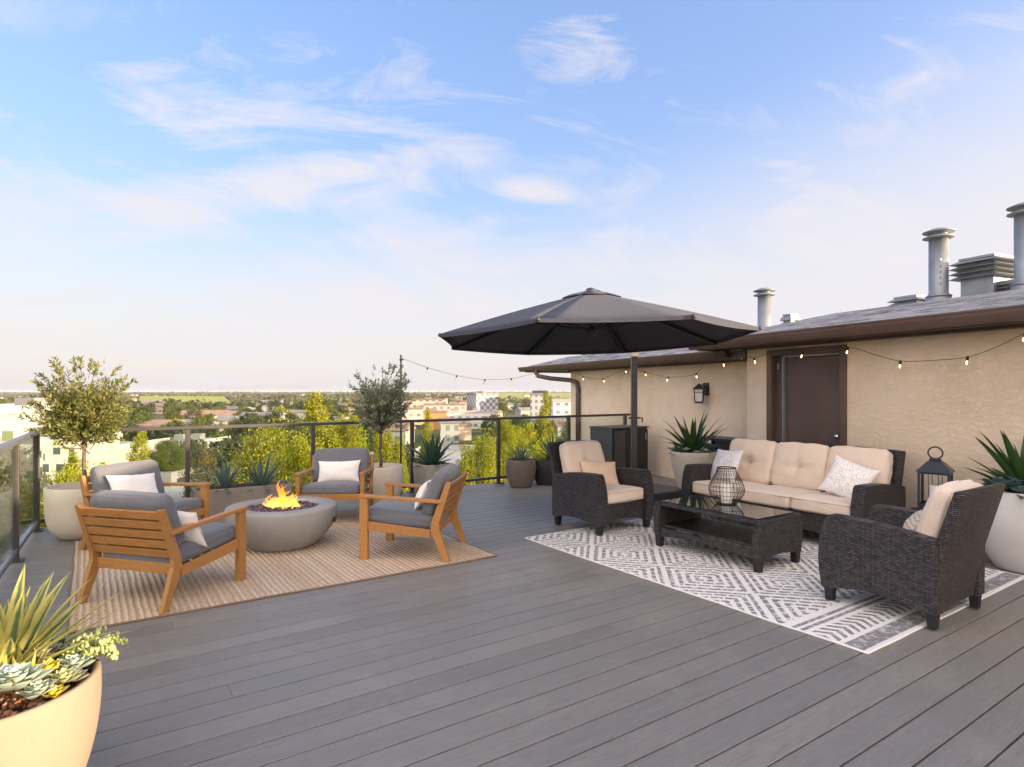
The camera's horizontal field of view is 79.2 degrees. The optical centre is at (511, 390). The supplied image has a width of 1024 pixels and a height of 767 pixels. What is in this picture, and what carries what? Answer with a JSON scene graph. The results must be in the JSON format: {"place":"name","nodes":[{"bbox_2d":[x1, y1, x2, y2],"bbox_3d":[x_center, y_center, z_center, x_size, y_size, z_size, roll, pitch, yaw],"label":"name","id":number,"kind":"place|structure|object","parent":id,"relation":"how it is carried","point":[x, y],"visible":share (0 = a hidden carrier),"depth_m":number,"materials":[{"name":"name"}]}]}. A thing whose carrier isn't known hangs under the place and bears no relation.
{"place":"outdoors","nodes":[
{"label":"outdoors","id":0,"kind":"place"},
{"bbox_2d":[118,437,158,462],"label":"long white building","id":1,"kind":"structure","parent":0,"point":[123,447],"depth_m":105.40,"materials":[{"name":"clear concrete"}]},
{"bbox_2d":[6,392,563,465],"bbox_3d":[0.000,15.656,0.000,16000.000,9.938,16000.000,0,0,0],"label":"ground","id":2,"kind":"structure","parent":0,"point":[418,441],"depth_m":231.21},
{"bbox_2d":[0,398,66,440],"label":"white building","id":3,"kind":"structure","parent":2,"relation":"on","point":[12,425],"depth_m":59.55,"materials":[{"name":"clear concrete"}]},
{"bbox_2d":[0,426,122,514],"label":"white building","id":4,"kind":"structure","parent":2,"relation":"on","point":[52,457],"depth_m":60.79,"materials":[{"name":"clear concrete"}]},
{"bbox_2d":[40,451,93,527],"bbox_3d":[-14.938,8.769,21.011,2.129,13.462,2.092,0,0,38],"label":"leafy tree","id":5,"kind":"object","parent":2,"relation":"on","point":[66,476],"visible":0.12,"depth_m":20.77,"materials":[{"name":"green plant"}]},
{"bbox_2d":[125,431,150,461],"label":"leafy tree","id":6,"kind":"object","parent":2,"relation":"on","point":[140,441],"visible":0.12,"depth_m":44.87,"materials":[{"name":"green plant"}]},
{"bbox_2d":[132,420,189,439],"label":"house","id":7,"kind":"structure","parent":2,"relation":"on","point":[154,423],"depth_m":197.68,"materials":[{"name":"white concrete"}]},
{"bbox_2d":[143,437,194,475],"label":"leafy tree","id":8,"kind":"object","parent":2,"relation":"on","point":[163,456],"visible":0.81,"depth_m":73.17,"materials":[{"name":"green plant"}]},
{"bbox_2d":[161,421,198,437],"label":"valley tree","id":9,"kind":"object","parent":2,"relation":"on","point":[173,432],"visible":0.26,"depth_m":148.58,"materials":[{"name":"green plant"}]},
{"bbox_2d":[160,467,218,497],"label":"flat roofed hall","id":10,"kind":"structure","parent":2,"relation":"on","point":[171,476],"depth_m":71.00,"materials":[{"name":"white concrete"}]},
{"bbox_2d":[158,433,230,460],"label":"flat roofed hall","id":11,"kind":"structure","parent":2,"relation":"on","point":[194,436],"depth_m":129.81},
{"bbox_2d":[169,438,221,471],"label":"valley tree","id":12,"kind":"object","parent":2,"relation":"on","point":[192,443],"visible":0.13,"depth_m":88.71,"materials":[{"name":"green plant"}]},
{"bbox_2d":[178,440,219,497],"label":"leafy tree","id":13,"kind":"object","parent":2,"relation":"on","point":[194,457],"visible":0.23,"depth_m":51.80,"materials":[{"name":"green plant"}]},
{"bbox_2d":[203,437,247,463],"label":"valley tree","id":14,"kind":"object","parent":2,"relation":"on","point":[227,445],"visible":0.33,"depth_m":102.79,"materials":[{"name":"green plant"}]},
{"bbox_2d":[227,412,262,437],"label":"valley tree","id":15,"kind":"object","parent":2,"relation":"on","point":[245,418],"visible":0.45,"depth_m":174.10,"materials":[{"name":"green plant"}]},
{"bbox_2d":[215,418,309,484],"bbox_3d":[-11.917,8.391,30.033,4.899,14.219,5.077,0,0,-7],"label":"leafy tree","id":16,"kind":"object","parent":2,"relation":"on","point":[264,442],"visible":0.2,"depth_m":29.17,"materials":[{"name":"green plant"}]},
{"bbox_2d":[251,411,293,434],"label":"valley tree","id":17,"kind":"object","parent":2,"relation":"on","point":[275,415],"visible":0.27,"depth_m":164.07,"materials":[{"name":"green plant"}]},
{"bbox_2d":[0,391,570,410],"bbox_3d":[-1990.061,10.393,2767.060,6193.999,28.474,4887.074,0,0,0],"label":"distant woodland","id":18,"kind":"object","parent":2,"relation":"on","point":[289,399],"visible":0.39,"depth_m":1083.54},
{"bbox_2d":[258,430,328,494],"bbox_3d":[-8.322,8.546,25.013,4.082,13.908,4.231,0,0,-22],"label":"leafy tree","id":19,"kind":"object","parent":2,"relation":"on","point":[301,460],"visible":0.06,"depth_m":24.71,"materials":[{"name":"green plant"}]},
{"bbox_2d":[279,421,318,446],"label":"valley tree","id":20,"kind":"object","parent":2,"relation":"on","point":[294,428],"visible":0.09,"depth_m":110.40,"materials":[{"name":"green plant"}]},
{"bbox_2d":[292,392,344,480],"bbox_3d":[-9.501,7.764,29.980,4.123,15.471,4.170,0,0,0],"label":"leafy tree","id":21,"kind":"object","parent":2,"relation":"on","point":[314,414],"visible":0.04,"depth_m":29.87,"materials":[{"name":"green plant"}]},
{"bbox_2d":[320,408,373,460],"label":"leafy tree","id":22,"kind":"object","parent":2,"relation":"on","point":[352,433],"visible":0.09,"depth_m":32.75,"materials":[{"name":"green plant"}]},
{"bbox_2d":[332,417,378,451],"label":"valley tree","id":23,"kind":"object","parent":2,"relation":"on","point":[370,435],"visible":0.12,"depth_m":119.89,"materials":[{"name":"green plant"}]},
{"bbox_2d":[369,428,409,491],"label":"leafy tree","id":24,"kind":"object","parent":2,"relation":"on","point":[390,453],"visible":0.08,"depth_m":29.88,"materials":[{"name":"green plant"}]},
{"bbox_2d":[363,423,416,444],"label":"house","id":25,"kind":"structure","parent":2,"relation":"on","point":[395,431],"depth_m":177.55,"materials":[{"name":"white concrete"}]},
{"bbox_2d":[402,406,423,424],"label":"apartment block","id":26,"kind":"structure","parent":2,"relation":"on","point":[413,413],"depth_m":284.27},
{"bbox_2d":[402,397,447,406],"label":"apartment block","id":27,"kind":"structure","parent":2,"relation":"on","point":[419,401],"depth_m":332.00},
{"bbox_2d":[419,408,435,461],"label":"leafy tree","id":28,"kind":"object","parent":2,"relation":"on","point":[426,425],"visible":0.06,"depth_m":39.88,"materials":[{"name":"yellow plant"}]},
{"bbox_2d":[423,408,447,429],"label":"apartment block","id":29,"kind":"structure","parent":2,"relation":"on","point":[435,413],"depth_m":249.02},
{"bbox_2d":[423,402,466,410],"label":"apartment block","id":30,"kind":"structure","parent":2,"relation":"on","point":[449,406],"depth_m":292.95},
{"bbox_2d":[409,442,484,457],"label":"flat roofed hall","id":31,"kind":"structure","parent":2,"relation":"on","point":[452,448],"depth_m":147.25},
{"bbox_2d":[439,417,459,442],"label":"apartment block","id":32,"kind":"structure","parent":2,"relation":"on","point":[450,429],"depth_m":184.05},
{"bbox_2d":[439,455,482,484],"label":"flat roofed hall","id":33,"kind":"structure","parent":2,"relation":"on","point":[455,459],"depth_m":96.45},
{"bbox_2d":[459,421,471,439],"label":"apartment block","id":34,"kind":"structure","parent":2,"relation":"on","point":[464,430],"depth_m":194.16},
{"bbox_2d":[447,408,497,428],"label":"apartment block","id":35,"kind":"structure","parent":2,"relation":"on","point":[457,413],"depth_m":253.16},
{"bbox_2d":[456,427,504,485],"bbox_3d":[-1.416,8.545,26.895,2.829,13.911,2.730,0,0,-6],"label":"leafy tree","id":36,"kind":"object","parent":2,"relation":"on","point":[487,468],"visible":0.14,"depth_m":26.68,"materials":[{"name":"green plant"}]},
{"bbox_2d":[478,414,505,435],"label":"valley tree","id":37,"kind":"object","parent":2,"relation":"on","point":[484,423],"visible":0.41,"depth_m":210.05,"materials":[{"name":"green plant"}]},
{"bbox_2d":[489,412,519,481],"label":"leafy tree","id":38,"kind":"object","parent":2,"relation":"on","point":[506,431],"visible":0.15,"depth_m":32.64,"materials":[{"name":"green plant"}]},
{"bbox_2d":[501,423,551,481],"bbox_3d":[0.528,8.288,20.996,2.047,14.423,2.011,0,0,-21],"label":"leafy tree","id":39,"kind":"object","parent":2,"relation":"on","point":[530,433],"visible":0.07,"depth_m":20.94,"materials":[{"name":"green plant"}]},
{"bbox_2d":[533,391,555,456],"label":"leafy tree","id":40,"kind":"object","parent":2,"relation":"on","point":[543,430],"visible":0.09,"depth_m":36.84,"materials":[{"name":"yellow plant"}]},
{"bbox_2d":[551,419,566,437],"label":"house","id":41,"kind":"structure","parent":2,"relation":"on","point":[558,426],"depth_m":203.64,"materials":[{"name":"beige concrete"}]},
{"bbox_2d":[550,397,570,414],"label":"apartment block","id":42,"kind":"structure","parent":2,"relation":"on","point":[562,406],"depth_m":234.00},
{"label":"building under deck","id":43,"kind":"structure","parent":2,"relation":"on","visible":0},
{"bbox_2d":[518,202,1023,508],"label":"rooftop house","id":44,"kind":"structure","parent":43,"relation":"on","point":[953,408],"depth_m":7.03,"materials":[{"name":"paint"}]},
{"bbox_2d":[693,383,708,402],"bbox_3d":[2.994,0.033,9.800,0.240,0.325,0.240,0,0,21],"label":"wall lamp","id":45,"kind":"object","parent":44,"relation":"attached to","point":[699,396],"visible":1,"depth_m":9.74,"materials":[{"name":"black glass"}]},
{"bbox_2d":[786,355,839,444],"bbox_3d":[3.703,0.531,7.610,0.116,1.917,0.851,0,0,-24],"label":"door","id":46,"kind":"structure","parent":44,"relation":"in","point":[813,382],"depth_m":7.62,"materials":[{"name":"brown paint"}]},
{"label":"deck substructure","id":47,"kind":"structure","parent":43,"relation":"on","visible":0},
{"bbox_2d":[0,474,1023,766],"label":"deck","id":48,"kind":"structure","parent":47,"relation":"on","point":[520,650],"depth_m":3.25,"materials":[{"name":"wood"}]},
{"bbox_2d":[0,430,42,578],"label":"glass railing","id":49,"kind":"object","parent":48,"relation":"on","point":[19,489],"visible":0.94,"depth_m":5.43,"materials":[{"name":"glass"}]},
{"bbox_2d":[0,646,101,766],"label":"round planter","id":50,"kind":"object","parent":48,"relation":"on","point":[60,730],"visible":0.65,"depth_m":2.04,"materials":[{"name":"ceramic"}]},
{"bbox_2d":[0,662,54,692],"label":"white echeveria","id":51,"kind":"object","parent":50,"relation":"in","point":[23,675],"visible":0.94,"depth_m":2.05,"materials":[{"name":"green plant"}]},
{"bbox_2d":[15,643,64,660],"bbox_3d":[-1.734,0.959,2.258,0.178,0.061,0.134,0,0,0],"label":"mauve echeveria","id":52,"kind":"object","parent":50,"relation":"in","point":[52,648],"visible":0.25,"depth_m":2.25,"materials":[{"name":"green plant"}]},
{"bbox_2d":[0,670,87,718],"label":"gravel mulch","id":53,"kind":"object","parent":50,"relation":"on","point":[13,700],"visible":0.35,"depth_m":2.08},
{"bbox_2d":[0,644,61,694],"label":"lime tuft","id":54,"kind":"object","parent":53,"relation":"on","point":[19,657],"visible":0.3,"depth_m":2.18,"materials":[{"name":"yellow plant"}]},
{"bbox_2d":[15,678,58,698],"bbox_3d":[-1.578,0.990,2.051,0.116,0.047,0.109,0,0,24],"label":"grey rosette","id":55,"kind":"object","parent":53,"relation":"on","point":[36,689],"visible":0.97,"depth_m":2.04,"materials":[{"name":"green plant"}]},
{"bbox_2d":[36,657,59,675],"bbox_3d":[-1.633,0.978,2.179,0.070,0.054,0.079,0,0,-43],"label":"yellow echeveria","id":56,"kind":"object","parent":50,"relation":"in","point":[50,662],"visible":0.57,"depth_m":2.18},
{"bbox_2d":[42,684,69,697],"bbox_3d":[-1.528,1.008,2.073,0.089,0.036,0.078,0,0,43],"label":"lemon rosette","id":57,"kind":"object","parent":50,"relation":"in","point":[57,691],"visible":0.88,"depth_m":2.06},
{"bbox_2d":[43,667,81,683],"bbox_3d":[-1.544,0.984,2.120,0.099,0.042,0.108,0,0,33],"label":"pale rosette","id":58,"kind":"object","parent":50,"relation":"in","point":[62,675],"visible":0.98,"depth_m":2.13,"materials":[{"name":"green plant"}]},
{"bbox_2d":[0,565,138,685],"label":"variegated yucca","id":59,"kind":"object","parent":50,"relation":"on","point":[17,617],"visible":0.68,"depth_m":2.28,"materials":[{"name":"green plant"}]},
{"bbox_2d":[57,653,94,669],"bbox_3d":[-1.579,0.981,2.220,0.117,0.049,0.128,0,0,37],"label":"green rosette","id":60,"kind":"object","parent":50,"relation":"in","point":[76,661],"visible":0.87,"depth_m":2.23,"materials":[{"name":"green plant"}]},
{"bbox_2d":[59,626,127,660],"bbox_3d":[-1.573,0.957,2.346,0.207,0.099,0.219,0,0,0],"label":"trailing sedum","id":61,"kind":"object","parent":50,"relation":"on","point":[104,647],"visible":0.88,"depth_m":2.30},
{"bbox_2d":[43,481,99,539],"bbox_3d":[-4.420,1.235,6.400,0.684,0.530,0.684,0,0,0],"label":"round planter","id":62,"kind":"object","parent":48,"relation":"on","point":[60,501],"visible":0.42,"depth_m":6.09,"materials":[{"name":"ceramic"}]},
{"bbox_2d":[17,355,139,483],"bbox_3d":[-4.470,0.341,6.372,1.072,1.453,1.088,0,0,0],"label":"olive tree","id":63,"kind":"object","parent":62,"relation":"on","point":[81,416],"visible":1,"depth_m":6.24,"materials":[{"name":"green plant"}]},
{"bbox_2d":[192,480,292,519],"bbox_3d":[-3.311,1.330,7.624,1.099,0.340,0.340,0,0,-34],"label":"trough planter","id":64,"kind":"object","parent":48,"relation":"on","point":[220,500],"visible":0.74,"depth_m":7.45,"materials":[{"name":"concrete"}]},
{"bbox_2d":[196,458,248,493],"bbox_3d":[-3.522,1.007,7.484,0.672,0.453,0.706,0,0,0],"label":"agave","id":65,"kind":"object","parent":64,"relation":"on","point":[225,478],"visible":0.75,"depth_m":7.45,"materials":[{"name":"green plant"}]},
{"bbox_2d":[235,449,289,494],"bbox_3d":[-3.097,0.988,7.726,0.720,0.529,0.721,0,0,-44],"label":"agave","id":66,"kind":"object","parent":64,"relation":"in","point":[260,478],"visible":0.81,"depth_m":7.69,"materials":[{"name":"green plant"}]},
{"bbox_2d":[67,509,496,633],"bbox_3d":[-2.234,1.492,5.865,3.177,0.013,2.825,0,0,-34],"label":"area rug","id":67,"kind":"object","parent":48,"relation":"on","point":[330,558],"visible":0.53,"depth_m":5.04,"materials":[{"name":"fabric"}]},
{"bbox_2d":[79,460,210,549],"bbox_3d":[-3.531,1.093,5.974,0.839,0.790,0.768,0,0,24],"label":"wooden armchair","id":68,"kind":"object","parent":67,"relation":"on","point":[97,478],"visible":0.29,"depth_m":6.00,"materials":[{"name":"brown wood"}]},
{"bbox_2d":[106,472,157,492],"bbox_3d":[-3.635,0.943,5.965,0.148,0.314,0.484,-29,-15,21],"label":"throw pillow","id":69,"kind":"object","parent":68,"relation":"on","point":[144,482],"visible":0.59,"depth_m":5.92,"materials":[{"name":"white fabric"}]},
{"bbox_2d":[74,490,247,613],"bbox_3d":[-2.574,1.093,4.607,0.768,0.790,0.838,0,0,16],"label":"wooden armchair","id":70,"kind":"object","parent":67,"relation":"on","point":[140,531],"visible":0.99,"depth_m":4.31,"materials":[{"name":"brown wood"}]},
{"bbox_2d":[177,511,206,546],"bbox_3d":[-2.438,0.987,4.502,0.442,0.302,0.142,3,25,14],"label":"throw pillow","id":71,"kind":"object","parent":70,"relation":"on","point":[193,534],"visible":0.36,"depth_m":4.42,"materials":[{"name":"white fabric"}]},
{"bbox_2d":[224,496,336,552],"bbox_3d":[-2.225,1.295,6.000,1.024,0.386,1.024,0,0,0],"label":"fire bowl","id":72,"kind":"object","parent":67,"relation":"on","point":[309,521],"visible":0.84,"depth_m":5.66,"materials":[{"name":"concrete"}]},
{"bbox_2d":[263,481,301,508],"bbox_3d":[-2.215,1.008,6.006,0.364,0.278,0.202,0,0,0],"label":"gas flame","id":73,"kind":"object","parent":72,"relation":"on","point":[282,500],"visible":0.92,"depth_m":5.97,"materials":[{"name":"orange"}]},
{"bbox_2d":[294,448,373,506],"bbox_3d":[-2.063,1.093,7.304,0.768,0.790,0.839,0,0,-5],"label":"wooden armchair","id":74,"kind":"object","parent":67,"relation":"on","point":[342,490],"visible":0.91,"depth_m":7.28,"materials":[{"name":"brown wood"}]},
{"bbox_2d":[317,460,359,481],"bbox_3d":[-2.072,0.963,7.408,0.500,0.272,0.140,-1,-22,-5],"label":"throw pillow","id":75,"kind":"object","parent":74,"relation":"on","point":[339,471],"visible":0.91,"depth_m":7.36,"materials":[{"name":"white fabric"}]},
{"bbox_2d":[358,463,467,561],"bbox_3d":[-0.896,1.093,5.786,0.839,0.790,0.768,0,0,7],"label":"wooden armchair","id":76,"kind":"object","parent":67,"relation":"on","point":[390,515],"visible":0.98,"depth_m":5.46,"materials":[{"name":"brown wood"}]},
{"bbox_2d":[414,480,430,509],"bbox_3d":[-0.795,0.959,5.803,0.151,0.294,0.462,26,0,6],"label":"throw pillow","id":77,"kind":"object","parent":76,"relation":"on","point":[422,490],"visible":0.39,"depth_m":5.60,"materials":[{"name":"white fabric"}]},
{"bbox_2d":[34,413,629,532],"bbox_3d":[-1.452,0.963,9.146,8.972,1.075,0.210,0,0,-34],"label":"glass railing","id":78,"kind":"object","parent":48,"relation":"on","point":[618,419],"visible":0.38,"depth_m":9.09,"materials":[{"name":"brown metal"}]},
{"bbox_2d":[368,463,403,503],"bbox_3d":[-1.795,1.255,8.440,0.632,0.490,0.632,0,0,0],"label":"round planter","id":79,"kind":"object","parent":48,"relation":"on","point":[390,472],"visible":0.49,"depth_m":8.19,"materials":[{"name":"concrete"}]},
{"bbox_2d":[347,362,415,467],"bbox_3d":[-1.781,0.348,8.465,0.903,1.487,0.912,0,0,-43],"label":"olive tree","id":80,"kind":"object","parent":79,"relation":"on","point":[380,410],"visible":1,"depth_m":8.31,"materials":[{"name":"green plant"}]},
{"bbox_2d":[399,355,403,492],"bbox_3d":[-1.627,0.485,9.085,0.065,2.030,0.058,0,0,0],"label":"light pole","id":81,"kind":"object","parent":48,"relation":"on","point":[400,359],"visible":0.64,"depth_m":9.07,"materials":[{"name":"brown metal"}]},
{"bbox_2d":[402,334,1023,381],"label":"string lights","id":82,"kind":"object","parent":81,"relation":"hanging from","point":[900,361],"visible":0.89,"depth_m":7.48,"materials":[{"name":"white"}]},
{"bbox_2d":[413,461,452,493],"bbox_3d":[-1.140,1.270,8.930,0.439,0.460,0.439,0,0,-34],"label":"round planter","id":83,"kind":"object","parent":48,"relation":"on","point":[422,474],"visible":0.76,"depth_m":8.76,"materials":[{"name":"concrete"}]},
{"bbox_2d":[401,431,458,469],"bbox_3d":[-1.184,0.837,8.923,0.839,0.537,0.809,0,0,0],"label":"agave","id":84,"kind":"object","parent":83,"relation":"in","point":[434,456],"visible":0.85,"depth_m":8.84,"materials":[{"name":"green plant"}]},
{"bbox_2d":[506,458,535,487],"bbox_3d":[0.140,1.285,9.700,0.474,0.430,0.474,0,0,0],"label":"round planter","id":85,"kind":"object","parent":48,"relation":"on","point":[523,475],"visible":0.92,"depth_m":9.52,"materials":[{"name":"ceramic"}]},
{"bbox_2d":[505,443,535,472],"bbox_3d":[0.135,1.046,9.702,0.654,0.461,0.648,0,0,0],"label":"yucca","id":86,"kind":"object","parent":85,"relation":"in","point":[521,456],"visible":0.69,"depth_m":9.65,"materials":[{"name":"green plant"}]},
{"bbox_2d":[534,458,551,484],"bbox_3d":[0.560,1.300,9.980,0.524,0.400,0.524,0,0,0],"label":"planter","id":87,"kind":"object","parent":48,"relation":"on","point":[543,475],"visible":0.44,"depth_m":9.76,"materials":[{"name":"ceramic"}]},
{"bbox_2d":[438,288,761,503],"bbox_3d":[0.880,0.158,7.259,3.239,2.661,4.057,0,0,0],"label":"cantilever umbrella","id":88,"kind":"object","parent":48,"relation":"on","point":[591,321],"visible":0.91,"depth_m":7.40,"materials":[{"name":"fabric"}]},
{"bbox_2d":[589,425,648,469],"bbox_3d":[1.861,1.055,10.736,0.870,0.890,0.595,0,0,-34],"label":"patio cabinet","id":89,"kind":"object","parent":48,"relation":"on","point":[614,441],"visible":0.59,"depth_m":10.45,"materials":[{"name":"black metal"}]},
{"bbox_2d":[670,449,716,488],"bbox_3d":[2.530,1.167,8.620,0.650,0.665,0.650,0,0,0],"label":"tapered planter","id":90,"kind":"object","parent":48,"relation":"on","point":[679,461],"visible":0.41,"depth_m":8.39,"materials":[{"name":"ceramic"}]},
{"bbox_2d":[657,411,727,453],"bbox_3d":[2.525,0.578,8.655,1.008,0.652,0.929,0,0,0],"label":"agave","id":91,"kind":"object","parent":90,"relation":"in","point":[693,440],"visible":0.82,"depth_m":8.58,"materials":[{"name":"green plant"}]},
{"bbox_2d":[701,435,746,450],"bbox_3d":[3.153,0.985,9.105,0.400,0.930,1.000,0,0,-24],"label":"wall console","id":92,"kind":"object","parent":48,"relation":"on","point":[725,440],"depth_m":9.30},
{"bbox_2d":[525,514,1023,654],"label":"area rug","id":93,"kind":"object","parent":48,"relation":"on","point":[782,589],"visible":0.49,"depth_m":4.83,"materials":[{"name":"white fabric"}]},
{"bbox_2d":[547,440,653,535],"bbox_3d":[0.955,1.031,6.916,0.800,0.930,0.953,0,0,-34],"label":"wicker armchair","id":94,"kind":"object","parent":93,"relation":"on","point":[596,501],"visible":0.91,"depth_m":6.71,"materials":[{"name":"wicker"}]},
{"bbox_2d":[579,460,618,483],"bbox_3d":[0.985,0.922,6.964,0.462,0.300,0.143,6,-32,-19],"label":"throw pillow","id":95,"kind":"object","parent":94,"relation":"on","point":[607,470],"visible":0.69,"depth_m":6.92,"materials":[{"name":"beige fabric"}]},
{"bbox_2d":[653,495,802,572],"bbox_3d":[1.945,1.271,5.675,0.650,0.434,1.140,0,0,-34],"label":"coffee table","id":96,"kind":"object","parent":93,"relation":"on","point":[773,532],"visible":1,"depth_m":5.42,"materials":[{"name":"brown wicker"}]},
{"bbox_2d":[708,466,744,504],"bbox_3d":[2.010,0.885,5.800,0.328,0.342,0.326,0,0,0],"label":"wire candle lantern","id":97,"kind":"object","parent":96,"relation":"on","point":[726,494],"visible":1,"depth_m":5.75,"materials":[{"name":"brown metal"}]},
{"bbox_2d":[681,438,905,532],"bbox_3d":[2.974,1.031,6.682,0.993,0.930,2.060,0,0,-34],"label":"wicker sofa","id":98,"kind":"object","parent":93,"relation":"on","point":[785,475],"visible":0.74,"depth_m":6.53,"materials":[{"name":"beige fabric"}]},
{"bbox_2d":[710,449,743,481],"bbox_3d":[2.504,0.870,7.257,0.160,0.402,0.441,25,-13,-19],"label":"throw pillow","id":99,"kind":"object","parent":98,"relation":"on","point":[727,458],"visible":0.78,"depth_m":7.18,"materials":[{"name":"white fabric"}]},
{"bbox_2d":[818,455,879,498],"bbox_3d":[3.307,0.874,6.084,0.421,0.402,0.156,25,-9,44],"label":"throw pillow","id":100,"kind":"object","parent":98,"relation":"on","point":[843,477],"visible":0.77,"depth_m":6.05,"materials":[{"name":"white fabric"}]},
{"bbox_2d":[818,479,1004,629],"bbox_3d":[2.767,1.037,4.282,0.764,0.902,0.910,0,0,-34],"label":"wicker armchair","id":101,"kind":"object","parent":93,"relation":"on","point":[932,567],"visible":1,"depth_m":4.01,"materials":[{"name":"black wicker"}]},
{"bbox_2d":[903,509,924,530],"bbox_3d":[2.818,0.928,4.293,0.403,0.282,0.142,6,33,-51],"label":"throw pillow","id":102,"kind":"object","parent":101,"relation":"on","point":[912,521],"visible":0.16,"depth_m":4.19,"materials":[{"name":"beige fabric"}]},
{"bbox_2d":[985,490,1023,573],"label":"round planter","id":103,"kind":"object","parent":48,"relation":"on","point":[1004,547],"visible":0.57,"depth_m":5.06,"materials":[{"name":"ceramic"}]},
{"bbox_2d":[966,430,1023,498],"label":"agave","id":104,"kind":"object","parent":103,"relation":"on","point":[1011,465],"visible":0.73,"depth_m":5.24,"materials":[{"name":"green plant"}]},
{"bbox_2d":[982,476,1023,493],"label":"blue succulent","id":105,"kind":"object","parent":103,"relation":"in","point":[1015,486],"visible":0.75,"depth_m":5.11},
{"bbox_2d":[139,393,570,403],"bbox_3d":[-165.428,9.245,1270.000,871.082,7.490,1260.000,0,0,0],"label":"mown field","id":106,"kind":"structure","parent":0,"point":[142,399],"depth_m":905.98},
{"bbox_2d":[466,391,498,414],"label":"office tower","id":107,"kind":"structure","parent":0,"point":[482,400],"depth_m":305.31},
{"bbox_2d":[0,0,1023,391],"label":"sky","id":108,"kind":"structure","parent":0,"point":[196,195],"materials":[{"name":"blue"}]},
{"bbox_2d":[530,390,548,423],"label":"office tower","id":109,"kind":"structure","parent":0,"point":[536,399],"depth_m":295.00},
{"bbox_2d":[916,446,954,508],"bbox_3d":[3.996,0.816,5.843,0.283,0.587,0.283,0,0,41],"label":"tall lantern","id":110,"kind":"object","parent":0,"point":[932,466],"visible":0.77,"depth_m":5.81,"materials":[{"name":"black metal"}]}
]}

